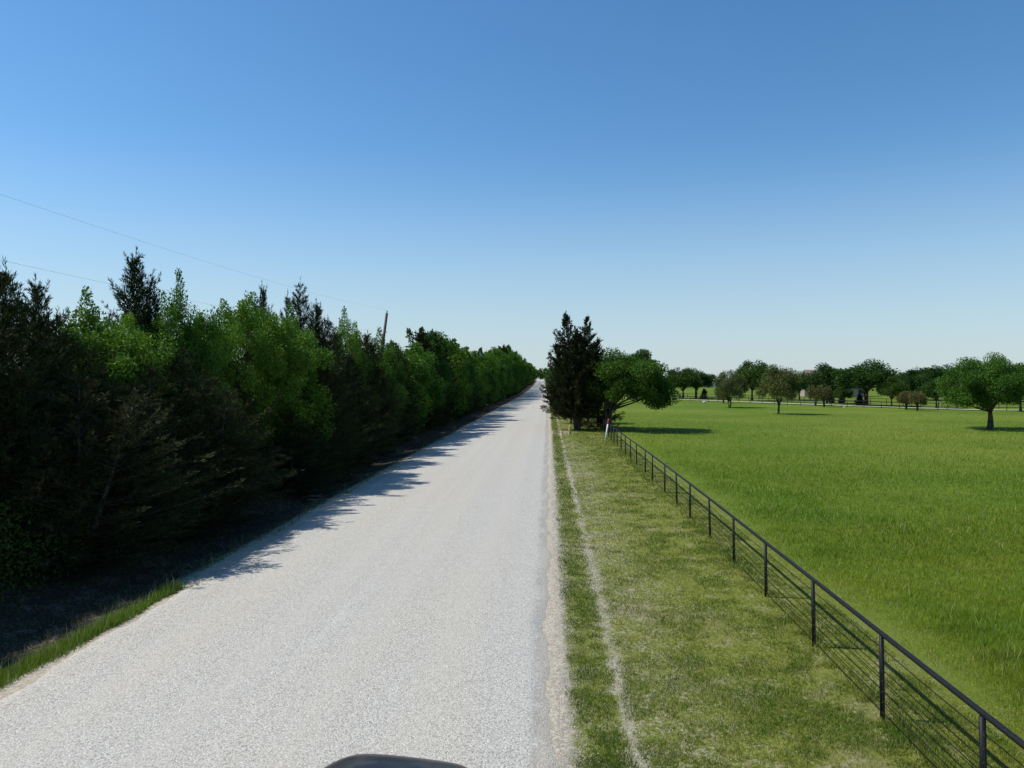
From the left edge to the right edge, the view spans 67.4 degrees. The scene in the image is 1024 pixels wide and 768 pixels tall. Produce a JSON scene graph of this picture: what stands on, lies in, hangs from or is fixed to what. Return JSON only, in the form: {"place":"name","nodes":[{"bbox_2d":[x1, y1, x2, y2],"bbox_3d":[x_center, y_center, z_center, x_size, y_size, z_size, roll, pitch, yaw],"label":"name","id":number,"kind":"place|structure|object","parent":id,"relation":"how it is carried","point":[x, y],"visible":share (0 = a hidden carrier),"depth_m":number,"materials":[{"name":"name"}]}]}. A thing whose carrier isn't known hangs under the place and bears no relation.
{"place":"outdoors","nodes":[
{"label":"outdoors","id":0,"kind":"place"},
{"bbox_2d":[0,380,558,767],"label":"road","id":1,"kind":"structure","parent":0,"point":[400,610],"depth_m":13.46,"materials":[{"name":"grey asphalt"}]},
{"bbox_2d":[324,754,466,767],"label":"parked car","id":2,"kind":"object","parent":1,"relation":"on","point":[372,761],"visible":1,"depth_m":7.68,"materials":[{"name":"black paint"}]},
{"bbox_2d":[0,380,1023,767],"bbox_3d":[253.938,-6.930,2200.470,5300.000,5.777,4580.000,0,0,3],"label":"ground","id":3,"kind":"structure","parent":0,"point":[684,410],"depth_m":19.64,"materials":[{"name":"green plant"}]},
{"bbox_2d":[0,312,65,568],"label":"cedar tree","id":4,"kind":"object","parent":3,"relation":"on","point":[2,366],"visible":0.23,"depth_m":18.36,"materials":[{"name":"green plant"}]},
{"bbox_2d":[0,255,89,548],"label":"cedar tree","id":5,"kind":"object","parent":3,"relation":"on","point":[12,309],"visible":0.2,"depth_m":19.90,"materials":[{"name":"green plant"}]},
{"bbox_2d":[0,269,97,514],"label":"cedar tree","id":6,"kind":"object","parent":3,"relation":"on","point":[39,336],"visible":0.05,"depth_m":21.03,"materials":[{"name":"green plant"}]},
{"bbox_2d":[7,272,100,412],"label":"cedar tree","id":7,"kind":"object","parent":3,"relation":"on","point":[36,298],"visible":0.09,"depth_m":22.55,"materials":[{"name":"green plant"}]},
{"bbox_2d":[0,347,131,578],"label":"cedar tree","id":8,"kind":"object","parent":3,"relation":"on","point":[22,408],"visible":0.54,"depth_m":18.76,"materials":[{"name":"green plant"}]},
{"bbox_2d":[29,322,149,552],"bbox_3d":[-12.420,1.550,21.002,4.324,6.604,4.724,0,0,10],"label":"cedar tree","id":9,"kind":"object","parent":3,"relation":"on","point":[57,373],"visible":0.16,"depth_m":21.16,"materials":[{"name":"green plant"}]},
{"bbox_2d":[36,285,147,426],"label":"leafy tree","id":10,"kind":"object","parent":3,"relation":"on","point":[93,335],"visible":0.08,"depth_m":23.60,"materials":[{"name":"green plant"}]},
{"bbox_2d":[46,307,189,455],"bbox_3d":[-12.680,1.093,24.076,5.105,7.035,4.843,0,0,-40],"label":"leafy tree","id":11,"kind":"object","parent":3,"relation":"on","point":[135,347],"visible":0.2,"depth_m":23.71,"materials":[{"name":"green plant"}]},
{"bbox_2d":[0,368,246,587],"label":"cedar tree","id":12,"kind":"object","parent":3,"relation":"on","point":[111,474],"visible":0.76,"depth_m":19.51,"materials":[{"name":"green plant"}]},
{"bbox_2d":[29,375,242,566],"bbox_3d":[-10.911,2.346,21.494,5.931,5.239,5.428,0,0,-44],"label":"cedar tree","id":13,"kind":"object","parent":3,"relation":"on","point":[113,405],"visible":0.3,"depth_m":21.27,"materials":[{"name":"green plant"}]},
{"bbox_2d":[86,247,192,402],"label":"cedar tree","id":14,"kind":"object","parent":3,"relation":"on","point":[136,296],"visible":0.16,"depth_m":28.10,"materials":[{"name":"green plant"}]},
{"bbox_2d":[122,290,214,404],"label":"cedar tree","id":15,"kind":"object","parent":3,"relation":"on","point":[157,296],"visible":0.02,"depth_m":28.46,"materials":[{"name":"green plant"}]},
{"bbox_2d":[93,361,258,549],"bbox_3d":[-10.564,2.053,22.695,6.321,5.670,6.312,0,0,43],"label":"cedar tree","id":16,"kind":"object","parent":3,"relation":"on","point":[170,402],"visible":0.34,"depth_m":23.07,"materials":[{"name":"green plant"}]},
{"bbox_2d":[128,268,228,498],"bbox_3d":[-12.215,0.193,28.265,3.488,9.038,3.032,0,0,-4],"label":"leafy tree","id":17,"kind":"object","parent":3,"relation":"on","point":[193,339],"visible":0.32,"depth_m":28.07,"materials":[{"name":"green plant"}]},
{"bbox_2d":[146,342,262,535],"bbox_3d":[-10.819,1.791,25.563,4.530,6.459,4.948,0,0,8],"label":"cedar tree","id":18,"kind":"object","parent":3,"relation":"on","point":[182,384],"visible":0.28,"depth_m":25.20,"materials":[{"name":"green plant"}]},
{"bbox_2d":[166,305,257,452],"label":"leafy tree","id":19,"kind":"object","parent":3,"relation":"on","point":[235,336],"visible":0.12,"depth_m":30.47,"materials":[{"name":"green plant"}]},
{"bbox_2d":[0,420,473,690],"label":"roadside grass","id":20,"kind":"structure","parent":3,"relation":"on","point":[39,657],"depth_m":14.44,"materials":[{"name":"green plant"}]},
{"bbox_2d":[175,369,304,534],"bbox_3d":[-9.890,2.228,26.212,6.551,5.477,6.542,0,0,1],"label":"cedar tree","id":21,"kind":"object","parent":3,"relation":"on","point":[215,422],"visible":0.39,"depth_m":25.80,"materials":[{"name":"green plant"}]},
{"bbox_2d":[200,325,283,493],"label":"cedar tree","id":22,"kind":"object","parent":3,"relation":"on","point":[244,359],"visible":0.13,"depth_m":31.28,"materials":[{"name":"green plant"}]},
{"bbox_2d":[0,407,493,671],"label":"leaf litter","id":23,"kind":"object","parent":3,"relation":"on","point":[163,577],"visible":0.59,"depth_m":19.35,"materials":[{"name":"plant"}]},
{"bbox_2d":[200,290,306,468],"bbox_3d":[-11.765,0.179,34.138,4.916,8.836,5.317,0,0,-36],"label":"leafy tree","id":24,"kind":"object","parent":3,"relation":"on","point":[247,319],"visible":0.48,"depth_m":33.27,"materials":[{"name":"green plant"}]},
{"bbox_2d":[0,392,517,612],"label":"undergrowth","id":25,"kind":"object","parent":3,"relation":"on","point":[14,515],"visible":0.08,"depth_m":18.16,"materials":[{"name":"green plant"}]},
{"bbox_2d":[240,280,295,451],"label":"cedar tree","id":26,"kind":"object","parent":3,"relation":"on","point":[263,302],"visible":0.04,"depth_m":36.46,"materials":[{"name":"green plant"}]},
{"bbox_2d":[221,311,337,448],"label":"leafy tree","id":27,"kind":"object","parent":3,"relation":"on","point":[293,344],"visible":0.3,"depth_m":35.49,"materials":[{"name":"green plant"}]},
{"bbox_2d":[274,303,334,416],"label":"leafy tree","id":28,"kind":"object","parent":3,"relation":"on","point":[294,314],"visible":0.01,"depth_m":39.27,"materials":[{"name":"green plant"}]},
{"bbox_2d":[279,279,347,377],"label":"cedar tree","id":29,"kind":"object","parent":3,"relation":"on","point":[299,303],"visible":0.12,"depth_m":44.10,"materials":[{"name":"green plant"}]},
{"bbox_2d":[279,346,367,483],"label":"cedar tree","id":30,"kind":"object","parent":3,"relation":"on","point":[330,377],"visible":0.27,"depth_m":37.55,"materials":[{"name":"green plant"}]},
{"bbox_2d":[303,299,354,432],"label":"cedar tree","id":31,"kind":"object","parent":3,"relation":"on","point":[318,311],"visible":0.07,"depth_m":44.68,"materials":[{"name":"green plant"}]},
{"bbox_2d":[297,353,382,483],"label":"cedar tree","id":32,"kind":"object","parent":3,"relation":"on","point":[351,437],"visible":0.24,"depth_m":38.91,"materials":[{"name":"green plant"}]},
{"bbox_2d":[315,315,371,456],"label":"cedar tree","id":33,"kind":"object","parent":3,"relation":"on","point":[336,337],"visible":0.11,"depth_m":44.09,"materials":[{"name":"green plant"}]},
{"bbox_2d":[323,346,381,470],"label":"cedar tree","id":34,"kind":"object","parent":3,"relation":"on","point":[343,373],"visible":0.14,"depth_m":42.43,"materials":[{"name":"green plant"}]},
{"bbox_2d":[330,306,380,408],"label":"leafy tree","id":35,"kind":"object","parent":3,"relation":"on","point":[349,341],"visible":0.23,"depth_m":49.39,"materials":[{"name":"green plant"}]},
{"bbox_2d":[340,354,397,465],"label":"cedar tree","id":36,"kind":"object","parent":3,"relation":"on","point":[357,381],"visible":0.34,"depth_m":44.61,"materials":[{"name":"green plant"}]},
{"bbox_2d":[348,329,393,448],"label":"cedar tree","id":37,"kind":"object","parent":3,"relation":"on","point":[372,383],"visible":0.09,"depth_m":50.54,"materials":[{"name":"green plant"}]},
{"bbox_2d":[359,358,409,455],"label":"cedar tree","id":38,"kind":"object","parent":3,"relation":"on","point":[385,406],"visible":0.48,"depth_m":51.07,"materials":[{"name":"green plant"}]},
{"bbox_2d":[381,311,387,347],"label":"utility pole","id":39,"kind":"object","parent":3,"relation":"on","point":[385,324],"visible":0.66,"depth_m":79.87,"materials":[{"name":"wood"}]},
{"bbox_2d":[360,330,410,445],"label":"cedar tree","id":40,"kind":"object","parent":3,"relation":"on","point":[371,351],"visible":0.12,"depth_m":53.20,"materials":[{"name":"green plant"}]},
{"bbox_2d":[365,327,411,427],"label":"leafy tree","id":41,"kind":"object","parent":3,"relation":"on","point":[387,352],"visible":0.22,"depth_m":57.51,"materials":[{"name":"green plant"}]},
{"bbox_2d":[384,340,428,442],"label":"cedar tree","id":42,"kind":"object","parent":3,"relation":"on","point":[413,412],"visible":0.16,"depth_m":60.04,"materials":[{"name":"green plant"}]},
{"bbox_2d":[385,340,427,438],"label":"cedar tree","id":43,"kind":"object","parent":3,"relation":"on","point":[401,355],"visible":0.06,"depth_m":61.71,"materials":[{"name":"green plant"}]},
{"bbox_2d":[382,343,434,422],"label":"leafy tree","id":44,"kind":"object","parent":3,"relation":"on","point":[415,363],"visible":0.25,"depth_m":64.26,"materials":[{"name":"green plant"}]},
{"bbox_2d":[400,342,448,428],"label":"leafy tree","id":45,"kind":"object","parent":3,"relation":"on","point":[436,387],"visible":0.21,"depth_m":68.36,"materials":[{"name":"green plant"}]},
{"bbox_2d":[407,327,450,430],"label":"cedar tree","id":46,"kind":"object","parent":3,"relation":"on","point":[418,338],"visible":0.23,"depth_m":73.35,"materials":[{"name":"green plant"}]},
{"bbox_2d":[403,326,459,414],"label":"leafy tree","id":47,"kind":"object","parent":3,"relation":"on","point":[444,372],"visible":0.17,"depth_m":78.09,"materials":[{"name":"green plant"}]},
{"bbox_2d":[430,328,460,422],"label":"cedar tree","id":48,"kind":"object","parent":3,"relation":"on","point":[446,414],"visible":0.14,"depth_m":82.60,"materials":[{"name":"green plant"}]},
{"bbox_2d":[434,331,461,423],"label":"cedar tree","id":49,"kind":"object","parent":3,"relation":"on","point":[455,378],"visible":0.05,"depth_m":86.98,"materials":[{"name":"green plant"}]},
{"bbox_2d":[433,331,474,413],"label":"leafy tree","id":50,"kind":"object","parent":3,"relation":"on","point":[456,354],"visible":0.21,"depth_m":91.33,"materials":[{"name":"green plant"}]},
{"bbox_2d":[448,338,473,418],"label":"cedar tree","id":51,"kind":"object","parent":3,"relation":"on","point":[453,367],"visible":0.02,"depth_m":96.87,"materials":[{"name":"green plant"}]},
{"bbox_2d":[445,339,479,408],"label":"leafy tree","id":52,"kind":"object","parent":3,"relation":"on","point":[472,370],"visible":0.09,"depth_m":101.67,"materials":[{"name":"green plant"}]},
{"bbox_2d":[460,347,481,409],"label":"leafy tree","id":53,"kind":"object","parent":3,"relation":"on","point":[474,393],"visible":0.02,"depth_m":105.94,"materials":[{"name":"green plant"}]},
{"bbox_2d":[467,354,487,411],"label":"cedar tree","id":54,"kind":"object","parent":3,"relation":"on","point":[481,398],"visible":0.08,"depth_m":116.50,"materials":[{"name":"green plant"}]},
{"bbox_2d":[468,350,488,405],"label":"leafy tree","id":55,"kind":"object","parent":3,"relation":"on","point":[475,360],"visible":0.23,"depth_m":121.68,"materials":[{"name":"green plant"}]},
{"bbox_2d":[469,352,492,403],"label":"leafy tree","id":56,"kind":"object","parent":3,"relation":"on","point":[487,382],"visible":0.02,"depth_m":127.72,"materials":[{"name":"green plant"}]},
{"bbox_2d":[471,347,496,402],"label":"leafy tree","id":57,"kind":"object","parent":3,"relation":"on","point":[489,374],"visible":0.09,"depth_m":132.42,"materials":[{"name":"green plant"}]},
{"bbox_2d":[480,353,496,403],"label":"leafy tree","id":58,"kind":"object","parent":3,"relation":"on","point":[492,371],"visible":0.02,"depth_m":138.62,"materials":[{"name":"green plant"}]},
{"bbox_2d":[484,353,500,400],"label":"leafy tree","id":59,"kind":"object","parent":3,"relation":"on","point":[495,366],"visible":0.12,"depth_m":149.87,"materials":[{"name":"green plant"}]},
{"bbox_2d":[487,359,497,403],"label":"leafy tree","id":60,"kind":"object","parent":3,"relation":"on","point":[494,389],"visible":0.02,"depth_m":144.19,"materials":[{"name":"green plant"}]},
{"bbox_2d":[486,352,506,401],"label":"leafy tree","id":61,"kind":"object","parent":3,"relation":"on","point":[501,376],"visible":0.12,"depth_m":156.31,"materials":[{"name":"green plant"}]},
{"bbox_2d":[487,350,507,400],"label":"leafy tree","id":62,"kind":"object","parent":3,"relation":"on","point":[504,369],"visible":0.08,"depth_m":168.61,"materials":[{"name":"green plant"}]},
{"bbox_2d":[484,346,513,393],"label":"leafy tree","id":63,"kind":"object","parent":3,"relation":"on","point":[506,358],"visible":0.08,"depth_m":188.92,"materials":[{"name":"green plant"}]},
{"bbox_2d":[493,351,510,393],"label":"leafy tree","id":64,"kind":"object","parent":3,"relation":"on","point":[503,361],"visible":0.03,"depth_m":182.20,"materials":[{"name":"green plant"}]},
{"bbox_2d":[497,349,515,395],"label":"leafy tree","id":65,"kind":"object","parent":3,"relation":"on","point":[510,361],"visible":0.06,"depth_m":195.54,"materials":[{"name":"green plant"}]},
{"bbox_2d":[500,349,514,394],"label":"leafy tree","id":66,"kind":"object","parent":3,"relation":"on","point":[512,390],"visible":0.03,"depth_m":201.79,"materials":[{"name":"green plant"}]},
{"bbox_2d":[499,343,516,399],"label":"cedar tree","id":67,"kind":"object","parent":3,"relation":"on","point":[513,387],"visible":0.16,"depth_m":210.77,"materials":[{"name":"green plant"}]},
{"bbox_2d":[498,345,517,387],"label":"leafy tree","id":68,"kind":"object","parent":3,"relation":"on","point":[513,369],"visible":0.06,"depth_m":217.76,"materials":[{"name":"green plant"}]},
{"bbox_2d":[505,345,520,385],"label":"leafy tree","id":69,"kind":"object","parent":3,"relation":"on","point":[508,348],"visible":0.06,"depth_m":225.01,"materials":[{"name":"green plant"}]},
{"bbox_2d":[506,346,522,391],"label":"leafy tree","id":70,"kind":"object","parent":3,"relation":"on","point":[518,363],"visible":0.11,"depth_m":233.13,"materials":[{"name":"green plant"}]},
{"bbox_2d":[512,352,525,387],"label":"leafy tree","id":71,"kind":"object","parent":3,"relation":"on","point":[522,376],"visible":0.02,"depth_m":260.65,"materials":[{"name":"green plant"}]},
{"bbox_2d":[526,364,532,383],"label":"leafy tree","id":72,"kind":"object","parent":3,"relation":"on","point":[529,369],"visible":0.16,"depth_m":396.78,"materials":[{"name":"green plant"}]},
{"bbox_2d":[540,310,610,429],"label":"cedar tree","id":73,"kind":"object","parent":3,"relation":"on","point":[572,370],"visible":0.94,"depth_m":74.62,"materials":[{"name":"green plant"}]},
{"bbox_2d":[581,337,625,427],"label":"cedar tree","id":74,"kind":"object","parent":3,"relation":"on","point":[615,416],"visible":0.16,"depth_m":79.45,"materials":[{"name":"green plant"}]},
{"bbox_2d":[582,346,680,430],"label":"oak tree","id":75,"kind":"object","parent":3,"relation":"on","point":[638,375],"visible":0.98,"depth_m":72.42,"materials":[{"name":"green plant"}]},
{"bbox_2d":[662,367,703,398],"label":"oak tree","id":76,"kind":"object","parent":3,"relation":"on","point":[687,377],"visible":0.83,"depth_m":204.53,"materials":[{"name":"green plant"}]},
{"bbox_2d":[677,368,715,397],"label":"oak tree","id":77,"kind":"object","parent":3,"relation":"on","point":[707,379],"visible":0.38,"depth_m":213.03,"materials":[{"name":"green plant"}]},
{"bbox_2d":[712,369,749,407],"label":"crape myrtle","id":78,"kind":"object","parent":3,"relation":"on","point":[724,387],"visible":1,"depth_m":137.97,"materials":[{"name":"green plant"}]},
{"bbox_2d":[730,359,769,400],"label":"oak tree","id":79,"kind":"object","parent":3,"relation":"on","point":[753,372],"visible":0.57,"depth_m":184.86,"materials":[{"name":"green plant"}]},
{"bbox_2d":[754,364,802,413],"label":"crape myrtle","id":80,"kind":"object","parent":3,"relation":"on","point":[778,382],"visible":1,"depth_m":109.82,"materials":[{"name":"green plant"}]},
{"bbox_2d":[797,371,813,400],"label":"oak tree","id":81,"kind":"object","parent":3,"relation":"on","point":[803,379],"visible":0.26,"depth_m":186.36,"materials":[{"name":"green plant"}]},
{"bbox_2d":[594,417,1023,767],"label":"pipe fence","id":82,"kind":"object","parent":3,"relation":"on","point":[984,715],"visible":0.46,"depth_m":11.56,"materials":[{"name":"black metal"}]},
{"bbox_2d":[807,384,821,405],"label":"shrub","id":83,"kind":"object","parent":3,"relation":"on","point":[811,394],"visible":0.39,"depth_m":149.44,"materials":[{"name":"green plant"}]},
{"bbox_2d":[612,411,1023,767],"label":"pasture grass","id":84,"kind":"structure","parent":3,"relation":"on","point":[1009,649],"depth_m":22.91,"materials":[{"name":"green plant"}]},
{"bbox_2d":[813,385,835,406],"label":"tree","id":85,"kind":"object","parent":3,"relation":"on","point":[823,394],"visible":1,"depth_m":141.14,"materials":[{"name":"green plant"}]},
{"bbox_2d":[805,362,849,402],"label":"oak tree","id":86,"kind":"object","parent":3,"relation":"on","point":[822,376],"visible":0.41,"depth_m":164.78,"materials":[{"name":"green plant"}]},
{"bbox_2d":[672,393,999,408],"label":"pipe fence","id":87,"kind":"object","parent":3,"relation":"on","point":[820,400],"visible":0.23,"depth_m":161.08,"materials":[{"name":"grey metal"}]},
{"bbox_2d":[832,387,853,402],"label":"oak tree","id":88,"kind":"object","parent":3,"relation":"on","point":[842,394],"visible":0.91,"depth_m":154.73,"materials":[{"name":"green plant"}]},
{"bbox_2d":[673,395,1023,409],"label":"pipe fence","id":89,"kind":"object","parent":3,"relation":"on","point":[800,402],"visible":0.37,"depth_m":143.51,"materials":[{"name":"grey metal"}]},
{"bbox_2d":[854,394,864,405],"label":"cedar bush","id":90,"kind":"object","parent":3,"relation":"on","point":[860,401],"visible":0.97,"depth_m":147.97,"materials":[{"name":"green plant"}]},
{"bbox_2d":[830,358,902,405],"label":"oak tree","id":91,"kind":"object","parent":3,"relation":"on","point":[863,378],"visible":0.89,"depth_m":146.04,"materials":[{"name":"green plant"}]},
{"bbox_2d":[875,376,911,406],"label":"oak tree","id":92,"kind":"object","parent":3,"relation":"on","point":[889,387],"visible":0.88,"depth_m":140.87,"materials":[{"name":"green plant"}]},
{"bbox_2d":[895,390,911,409],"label":"tree","id":93,"kind":"object","parent":3,"relation":"on","point":[901,397],"visible":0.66,"depth_m":130.40,"materials":[{"name":"green plant"}]},
{"bbox_2d":[906,390,927,410],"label":"tree","id":94,"kind":"object","parent":3,"relation":"on","point":[918,399],"visible":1,"depth_m":124.34,"materials":[{"name":"green plant"}]},
{"bbox_2d":[901,365,942,399],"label":"oak tree","id":95,"kind":"object","parent":3,"relation":"on","point":[909,378],"visible":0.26,"depth_m":192.90,"materials":[{"name":"green plant"}]},
{"bbox_2d":[916,377,942,407],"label":"oak tree","id":96,"kind":"object","parent":3,"relation":"on","point":[928,388],"visible":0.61,"depth_m":134.14,"materials":[{"name":"green plant"}]},
{"bbox_2d":[914,366,947,400],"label":"oak tree","id":97,"kind":"object","parent":3,"relation":"on","point":[934,372],"visible":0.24,"depth_m":186.53,"materials":[{"name":"green plant"}]},
{"bbox_2d":[939,363,964,375],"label":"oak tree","id":98,"kind":"object","parent":3,"relation":"on","point":[947,366],"visible":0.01,"depth_m":186.34,"materials":[{"name":"green plant"}]},
{"bbox_2d":[935,351,1023,429],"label":"oak tree","id":99,"kind":"object","parent":3,"relation":"on","point":[994,381],"visible":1,"depth_m":74.34,"materials":[{"name":"green plant"}]},
{"bbox_3d":[-18.375,-0.911,-13.153,0.456,11.368,0.360,0,0,3],"label":"utility pole","id":100,"kind":"object","parent":3,"relation":"on","visible":0},
{"bbox_2d":[12,198,384,309],"bbox_3d":[-15.681,-6.777,33.396,0.006,1.465,93.304,0,0,3],"label":"power wire","id":101,"kind":"object","parent":100,"relation":"attached to","point":[142,241],"visible":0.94,"depth_m":29.59,"materials":[{"name":"black metal"}]},
{"bbox_2d":[0,0,1023,379],"label":"sky","id":102,"kind":"structure","parent":0,"point":[718,185],"materials":[{"name":"blue"}]},
{"bbox_2d":[550,443,813,767],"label":"loose gravel","id":103,"kind":"structure","parent":0,"point":[557,577],"depth_m":15.36,"materials":[{"name":"grey gravel"}]},
{"bbox_2d":[680,399,978,409],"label":"lane","id":104,"kind":"structure","parent":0,"point":[838,405],"depth_m":147.32,"materials":[{"name":"grey asphalt"}]},
{"bbox_2d":[800,370,863,396],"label":"brick house","id":105,"kind":"structure","parent":0,"point":[856,392],"depth_m":231.27,"materials":[{"name":"brown"}]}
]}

